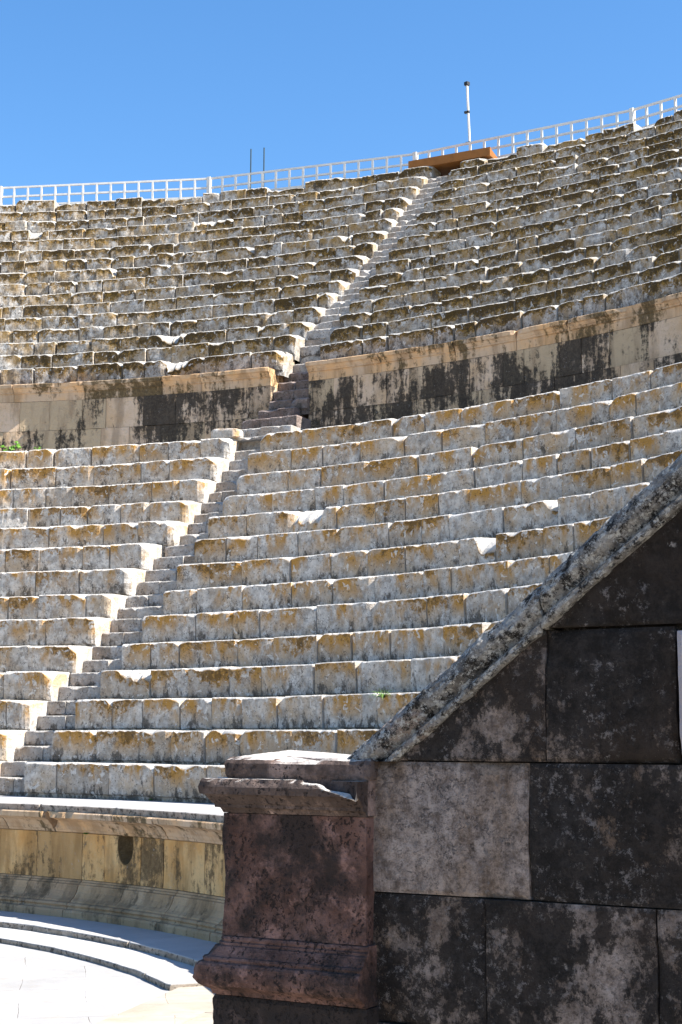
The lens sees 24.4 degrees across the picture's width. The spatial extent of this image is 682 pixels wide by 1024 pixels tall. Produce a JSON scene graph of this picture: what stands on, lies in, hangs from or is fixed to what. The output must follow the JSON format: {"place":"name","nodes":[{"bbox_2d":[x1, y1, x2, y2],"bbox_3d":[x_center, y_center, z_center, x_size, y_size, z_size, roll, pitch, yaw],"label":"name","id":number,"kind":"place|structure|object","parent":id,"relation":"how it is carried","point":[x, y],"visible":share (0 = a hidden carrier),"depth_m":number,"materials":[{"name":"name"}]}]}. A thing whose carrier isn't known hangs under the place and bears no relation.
{"place":"outdoors","nodes":[
{"label":"outdoors","id":0,"kind":"place"},
{"bbox_2d":[0,943,168,1023],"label":"orchestra floor","id":1,"kind":"structure","parent":0,"point":[40,987],"depth_m":13.47,"materials":[{"name":"white stone"}]},
{"bbox_2d":[0,927,202,990],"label":"kerb step","id":2,"kind":"object","parent":1,"relation":"on","point":[166,973],"visible":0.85,"depth_m":15.21,"materials":[{"name":"stone"}]},
{"bbox_2d":[0,911,215,965],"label":"kerb step","id":3,"kind":"object","parent":2,"relation":"on","point":[191,951],"visible":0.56,"depth_m":16.34,"materials":[{"name":"stone"}]},
{"bbox_2d":[0,795,227,942],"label":"podium wall","id":4,"kind":"structure","parent":3,"relation":"on","point":[136,863],"depth_m":17.70,"materials":[{"name":"stone"}]},
{"bbox_2d":[24,762,226,803],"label":"bench row","id":5,"kind":"object","parent":4,"relation":"on","point":[143,781],"visible":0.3,"depth_m":19.85,"materials":[{"name":"stone"}]},
{"bbox_2d":[51,729,378,764],"bbox_3d":[0.398,2.472,16.054,2.452,0.532,13.798,5,-9,-29],"label":"bench row","id":6,"kind":"object","parent":5,"relation":"on","point":[211,747],"visible":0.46,"depth_m":19.80,"materials":[{"name":"stone"}]},
{"bbox_2d":[96,986,214,1023],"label":"parodos pavement","id":7,"kind":"structure","parent":0,"point":[186,1005],"depth_m":12.31,"materials":[{"name":"beige stone"}]},
{"bbox_2d":[192,750,379,1023],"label":"pier","id":8,"kind":"structure","parent":7,"relation":"on","point":[294,945],"depth_m":4.95,"materials":[{"name":"stone"}]},
{"bbox_2d":[312,453,681,1023],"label":"raking wall","id":9,"kind":"structure","parent":7,"relation":"on","point":[527,840],"depth_m":4.64,"materials":[{"name":"stone"}]},
{"bbox_2d":[238,439,260,442],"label":"walkway","id":10,"kind":"structure","parent":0,"point":[253,440],"depth_m":27.34,"materials":[{"name":"grey stone"}]},
{"bbox_2d":[0,367,284,450],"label":"podium wall","id":11,"kind":"structure","parent":10,"relation":"on","point":[86,408],"depth_m":30.23,"materials":[{"name":"stone"}]},
{"bbox_2d":[0,441,20,450],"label":"fig sprout","id":12,"kind":"object","parent":11,"relation":"attached to","point":[11,448],"visible":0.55,"depth_m":30.49,"materials":[{"name":"green plant"}]},
{"bbox_2d":[0,350,293,384],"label":"bench row","id":13,"kind":"object","parent":11,"relation":"on","point":[281,363],"visible":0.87,"depth_m":30.45,"materials":[{"name":"stone"}]},
{"bbox_2d":[0,335,305,369],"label":"bench row","id":14,"kind":"object","parent":13,"relation":"on","point":[292,344],"visible":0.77,"depth_m":30.90,"materials":[{"name":"stone"}]},
{"bbox_2d":[0,322,315,355],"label":"bench row","id":15,"kind":"object","parent":14,"relation":"on","point":[301,329],"visible":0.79,"depth_m":31.49,"materials":[{"name":"stone"}]},
{"bbox_2d":[0,307,325,342],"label":"bench row","id":16,"kind":"object","parent":15,"relation":"on","point":[313,315],"visible":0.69,"depth_m":31.94,"materials":[{"name":"stone"}]},
{"bbox_2d":[0,293,337,331],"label":"bench row","id":17,"kind":"object","parent":16,"relation":"on","point":[324,300],"visible":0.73,"depth_m":32.47,"materials":[{"name":"stone"}]},
{"bbox_2d":[0,280,350,318],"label":"bench row","id":18,"kind":"object","parent":17,"relation":"on","point":[338,287],"visible":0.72,"depth_m":32.96,"materials":[{"name":"stone"}]},
{"bbox_2d":[0,269,359,306],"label":"bench row","id":19,"kind":"object","parent":18,"relation":"on","point":[344,275],"visible":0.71,"depth_m":33.45,"materials":[{"name":"stone"}]},
{"bbox_2d":[0,255,368,295],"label":"bench row","id":20,"kind":"object","parent":19,"relation":"on","point":[357,262],"visible":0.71,"depth_m":33.99,"materials":[{"name":"stone"}]},
{"bbox_2d":[0,242,377,284],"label":"bench row","id":21,"kind":"object","parent":20,"relation":"on","point":[367,249],"visible":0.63,"depth_m":34.45,"materials":[{"name":"stone"}]},
{"bbox_2d":[0,231,387,272],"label":"bench row","id":22,"kind":"object","parent":21,"relation":"on","point":[264,250],"visible":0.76,"depth_m":34.94,"materials":[{"name":"stone"}]},
{"bbox_2d":[0,218,397,262],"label":"bench row","id":23,"kind":"object","parent":22,"relation":"on","point":[385,224],"visible":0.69,"depth_m":35.45,"materials":[{"name":"stone"}]},
{"bbox_2d":[0,208,403,250],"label":"bench row","id":24,"kind":"object","parent":23,"relation":"on","point":[154,239],"visible":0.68,"depth_m":36.00,"materials":[{"name":"stone"}]},
{"bbox_2d":[0,197,411,240],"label":"bench row","id":25,"kind":"object","parent":24,"relation":"on","point":[402,203],"visible":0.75,"depth_m":36.48,"materials":[{"name":"stone"}]},
{"bbox_2d":[0,186,419,233],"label":"bench row","id":26,"kind":"object","parent":25,"relation":"on","point":[411,192],"visible":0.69,"depth_m":36.92,"materials":[{"name":"stone"}]},
{"bbox_2d":[0,176,427,222],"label":"bench row","id":27,"kind":"object","parent":26,"relation":"on","point":[145,212],"visible":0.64,"depth_m":37.56,"materials":[{"name":"stone"}]},
{"bbox_2d":[0,166,440,212],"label":"bench row","id":28,"kind":"object","parent":27,"relation":"on","point":[428,172],"visible":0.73,"depth_m":37.94,"materials":[{"name":"stone"}]},
{"bbox_2d":[211,428,242,439],"bbox_3d":[-1.994,-1.343,27.474,0.552,0.212,0.348,-3,-9,24],"label":"loose stone","id":29,"kind":"object","parent":10,"relation":"on","point":[234,433],"visible":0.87,"depth_m":27.32,"materials":[{"name":"stone"}]},
{"bbox_2d":[239,372,333,440],"bbox_3d":[-1.050,-1.797,29.107,1.182,1.799,2.078,-4,-9,25],"label":"stairway","id":30,"kind":"object","parent":10,"relation":"on","point":[289,407],"visible":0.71,"depth_m":28.79,"materials":[{"name":"stone"}]},
{"bbox_2d":[305,292,681,428],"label":"podium wall","id":31,"kind":"structure","parent":10,"relation":"on","point":[586,348],"depth_m":26.75,"materials":[{"name":"stone"}]},
{"bbox_2d":[320,273,681,359],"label":"bench row","id":32,"kind":"object","parent":31,"relation":"on","point":[620,298],"visible":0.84,"depth_m":26.88,"materials":[{"name":"stone"}]},
{"bbox_2d":[330,260,681,343],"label":"bench row","id":33,"kind":"object","parent":32,"relation":"on","point":[478,313],"visible":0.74,"depth_m":27.54,"materials":[{"name":"stone"}]},
{"bbox_2d":[340,248,681,327],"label":"bench row","id":34,"kind":"object","parent":33,"relation":"on","point":[508,294],"visible":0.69,"depth_m":28.07,"materials":[{"name":"stone"}]},
{"bbox_2d":[349,234,681,313],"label":"bench row","id":35,"kind":"object","parent":34,"relation":"on","point":[656,249],"visible":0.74,"depth_m":28.47,"materials":[{"name":"stone"}]},
{"bbox_2d":[359,223,681,300],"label":"bench row","id":36,"kind":"object","parent":35,"relation":"on","point":[457,279],"visible":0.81,"depth_m":29.10,"materials":[{"name":"stone"}]},
{"bbox_2d":[369,211,681,286],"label":"bench row","id":37,"kind":"object","parent":36,"relation":"on","point":[569,244],"visible":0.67,"depth_m":29.52,"materials":[{"name":"stone"}]},
{"bbox_2d":[376,201,681,274],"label":"bench row","id":38,"kind":"object","parent":37,"relation":"on","point":[480,252],"visible":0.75,"depth_m":30.08,"materials":[{"name":"stone"}]},
{"bbox_2d":[389,188,681,260],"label":"bench row","id":39,"kind":"object","parent":38,"relation":"on","point":[537,229],"visible":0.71,"depth_m":30.50,"materials":[{"name":"stone"}]},
{"bbox_2d":[397,179,681,249],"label":"bench row","id":40,"kind":"object","parent":39,"relation":"on","point":[550,215],"visible":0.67,"depth_m":31.05,"materials":[{"name":"stone"}]},
{"bbox_2d":[404,167,681,235],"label":"bench row","id":41,"kind":"object","parent":40,"relation":"on","point":[579,197],"visible":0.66,"depth_m":31.52,"materials":[{"name":"stone"}]},
{"bbox_2d":[416,157,681,223],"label":"bench row","id":42,"kind":"object","parent":41,"relation":"on","point":[455,212],"visible":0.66,"depth_m":31.98,"materials":[{"name":"stone"}]},
{"bbox_2d":[424,148,681,211],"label":"bench row","id":43,"kind":"object","parent":42,"relation":"on","point":[490,196],"visible":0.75,"depth_m":32.56,"materials":[{"name":"stone"}]},
{"bbox_2d":[432,137,681,200],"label":"bench row","id":44,"kind":"object","parent":43,"relation":"on","point":[542,175],"visible":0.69,"depth_m":32.97,"materials":[{"name":"stone"}]},
{"bbox_2d":[440,127,681,189],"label":"bench row","id":45,"kind":"object","parent":44,"relation":"on","point":[607,152],"visible":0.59,"depth_m":33.42,"materials":[{"name":"stone"}]},
{"bbox_2d":[447,120,681,180],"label":"bench row","id":46,"kind":"object","parent":45,"relation":"on","point":[553,155],"visible":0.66,"depth_m":33.99,"materials":[{"name":"stone"}]},
{"bbox_2d":[460,110,681,167],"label":"bench row","id":47,"kind":"object","parent":46,"relation":"on","point":[531,149],"visible":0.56,"depth_m":34.38,"materials":[{"name":"stone"}]},
{"bbox_2d":[0,0,681,204],"label":"sky","id":48,"kind":"structure","parent":0,"point":[92,91],"materials":[{"name":"blue"}]},
{"label":"ground","id":49,"kind":"structure","parent":0,"visible":0},
{"bbox_2d":[10,316,678,890],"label":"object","id":50,"kind":"object","parent":49,"relation":"on","point":[294,364],"depth_m":30.00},
{"bbox_2d":[0,730,27,760],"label":"bench row","id":51,"kind":"object","parent":50,"relation":"on","point":[11,741],"visible":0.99,"depth_m":21.62,"materials":[{"name":"stone"}]},
{"bbox_2d":[0,700,47,730],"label":"bench row","id":52,"kind":"object","parent":51,"relation":"on","point":[19,714],"visible":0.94,"depth_m":22.08,"materials":[{"name":"stone"}]},
{"bbox_2d":[0,671,70,700],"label":"bench row","id":53,"kind":"object","parent":50,"relation":"on","point":[32,685],"visible":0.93,"depth_m":22.60,"materials":[{"name":"stone"}]},
{"bbox_2d":[0,645,92,672],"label":"bench row","id":54,"kind":"object","parent":50,"relation":"on","point":[68,658],"visible":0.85,"depth_m":23.12,"materials":[{"name":"stone"}]},
{"bbox_2d":[0,617,111,646],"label":"bench row","id":55,"kind":"object","parent":50,"relation":"on","point":[83,631],"visible":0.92,"depth_m":23.65,"materials":[{"name":"stone"}]},
{"bbox_2d":[0,594,127,619],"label":"bench row","id":56,"kind":"object","parent":55,"relation":"on","point":[66,606],"visible":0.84,"depth_m":24.19,"materials":[{"name":"stone"}]},
{"bbox_2d":[0,568,145,596],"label":"bench row","id":57,"kind":"object","parent":56,"relation":"on","point":[122,581],"visible":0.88,"depth_m":24.73,"materials":[{"name":"stone"}]},
{"bbox_2d":[0,543,164,572],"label":"bench row","id":58,"kind":"object","parent":57,"relation":"on","point":[141,556],"visible":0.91,"depth_m":25.27,"materials":[{"name":"stone"}]},
{"bbox_2d":[0,521,187,552],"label":"bench row","id":59,"kind":"object","parent":58,"relation":"on","point":[164,534],"visible":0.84,"depth_m":25.76,"materials":[{"name":"stone"}]},
{"bbox_2d":[0,501,201,527],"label":"bench row","id":60,"kind":"object","parent":59,"relation":"on","point":[183,511],"visible":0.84,"depth_m":26.31,"materials":[{"name":"stone"}]},
{"bbox_2d":[0,479,216,508],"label":"bench row","id":61,"kind":"object","parent":60,"relation":"on","point":[198,490],"visible":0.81,"depth_m":26.84,"materials":[{"name":"stone"}]},
{"bbox_2d":[0,457,229,489],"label":"bench row","id":62,"kind":"object","parent":61,"relation":"on","point":[209,468],"visible":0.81,"depth_m":27.38,"materials":[{"name":"stone"}]},
{"bbox_2d":[0,438,241,469],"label":"bench row","id":63,"kind":"object","parent":62,"relation":"on","point":[226,448],"visible":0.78,"depth_m":27.92,"materials":[{"name":"stone"}]},
{"bbox_2d":[0,441,259,795],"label":"stairway","id":64,"kind":"object","parent":50,"relation":"on","point":[146,600],"visible":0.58,"depth_m":23.46,"materials":[{"name":"stone"}]},
{"bbox_2d":[75,692,419,730],"bbox_3d":[0.775,2.085,16.299,2.540,0.532,14.282,5,-9,-29],"label":"bench row","id":65,"kind":"object","parent":50,"relation":"on","point":[332,712],"visible":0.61,"depth_m":19.88,"materials":[{"name":"stone"}]},
{"bbox_2d":[371,687,391,700],"bbox_3d":[0.468,2.086,17.971,0.294,0.192,0.241,-4,-10,30],"label":"grass tuft","id":66,"kind":"object","parent":65,"relation":"on","point":[380,694],"visible":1,"depth_m":17.98,"materials":[{"name":"green plant"}]},
{"bbox_2d":[100,655,460,698],"bbox_3d":[1.166,1.707,16.605,2.568,0.532,14.644,5,-9,-29],"label":"bench row","id":67,"kind":"object","parent":50,"relation":"on","point":[364,677],"visible":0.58,"depth_m":20.21,"materials":[{"name":"stone"}]},
{"bbox_2d":[122,621,498,669],"bbox_3d":[1.531,1.349,16.927,2.592,0.532,14.976,5,-9,-29],"label":"bench row","id":68,"kind":"object","parent":67,"relation":"on","point":[429,642],"visible":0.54,"depth_m":20.53,"materials":[{"name":"stone"}]},
{"bbox_2d":[142,583,541,642],"bbox_3d":[1.942,0.937,17.093,2.728,0.531,15.674,5,-9,-29],"label":"bench row","id":69,"kind":"object","parent":68,"relation":"on","point":[489,606],"visible":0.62,"depth_m":20.88,"materials":[{"name":"stone"}]},
{"bbox_2d":[163,552,571,614],"bbox_3d":[2.335,0.561,17.306,2.804,0.535,16.190,5,-9,-28],"label":"bench row","id":70,"kind":"object","parent":69,"relation":"on","point":[469,579],"visible":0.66,"depth_m":21.20,"materials":[{"name":"stone"}]},
{"bbox_2d":[177,516,611,589],"bbox_3d":[2.698,0.160,17.540,2.925,0.532,16.861,5,-9,-28],"label":"bench row","id":71,"kind":"object","parent":70,"relation":"on","point":[549,540],"visible":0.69,"depth_m":21.57,"materials":[{"name":"stone"}]},
{"bbox_2d":[293,176,447,372],"bbox_3d":[0.987,-5.046,32.916,0.854,5.946,6.524,-4,-9,27],"label":"stairway","id":72,"kind":"object","parent":50,"relation":"on","point":[318,336],"visible":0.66,"depth_m":31.75,"materials":[{"name":"stone"}]},
{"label":"stair opening","id":73,"kind":"object","parent":72,"relation":"on","visible":0},
{"bbox_2d":[408,147,496,176],"bbox_3d":[2.658,-8.036,36.372,2.036,0.201,0.850,-4,-9,27],"label":"entrance canopy","id":74,"kind":"object","parent":73,"relation":"on","point":[444,165],"visible":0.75,"depth_m":36.05,"materials":[{"name":"orange paint"}]},
{"bbox_2d":[194,481,650,563],"bbox_3d":[3.047,-0.225,17.937,2.946,0.533,17.166,5,-9,-29],"label":"bench row","id":75,"kind":"object","parent":50,"relation":"on","point":[492,523],"visible":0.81,"depth_m":21.86,"materials":[{"name":"stone"}]},
{"bbox_2d":[208,450,681,538],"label":"bench row","id":76,"kind":"object","parent":75,"relation":"on","point":[556,487],"visible":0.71,"depth_m":22.22,"materials":[{"name":"stone"}]},
{"bbox_2d":[223,428,681,515],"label":"bench row","id":77,"kind":"object","parent":76,"relation":"on","point":[608,455],"visible":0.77,"depth_m":22.73,"materials":[{"name":"stone"}]},
{"bbox_2d":[237,406,681,494],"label":"bench row","id":78,"kind":"object","parent":77,"relation":"on","point":[609,432],"visible":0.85,"depth_m":23.28,"materials":[{"name":"stone"}]},
{"bbox_2d":[248,382,681,473],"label":"bench row","id":79,"kind":"object","parent":78,"relation":"on","point":[667,397],"visible":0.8,"depth_m":23.86,"materials":[{"name":"stone"}]},
{"bbox_2d":[260,362,681,451],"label":"bench row","id":80,"kind":"object","parent":79,"relation":"on","point":[596,391],"visible":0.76,"depth_m":24.41,"materials":[{"name":"stone"}]},
{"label":"upper walkway","id":81,"kind":"structure","parent":49,"relation":"on","visible":0},
{"bbox_2d":[250,149,251,188],"bbox_3d":[-2.281,-8.237,39.678,0.092,1.910,0.092,-3,-9,24],"label":"rod","id":82,"kind":"object","parent":81,"relation":"on","point":[250,164],"visible":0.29,"depth_m":39.76,"materials":[{"name":"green metal"}]},
{"bbox_2d":[263,148,264,186],"bbox_3d":[-1.944,-8.249,39.584,0.092,1.910,0.092,-3,-9,24],"label":"rod","id":83,"kind":"object","parent":81,"relation":"on","point":[263,159],"visible":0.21,"depth_m":39.67,"materials":[{"name":"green metal"}]},
{"bbox_2d":[0,94,681,205],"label":"railing","id":84,"kind":"object","parent":81,"relation":"on","point":[209,187],"visible":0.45,"depth_m":38.30,"materials":[{"name":"white metal"}]},
{"bbox_2d":[464,81,470,142],"bbox_3d":[3.058,-8.961,37.706,0.113,2.831,0.182,8,-11,-43],"label":"lamp pole","id":85,"kind":"object","parent":81,"relation":"on","point":[467,84],"visible":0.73,"depth_m":37.80,"materials":[{"name":"white metal"}]}
]}

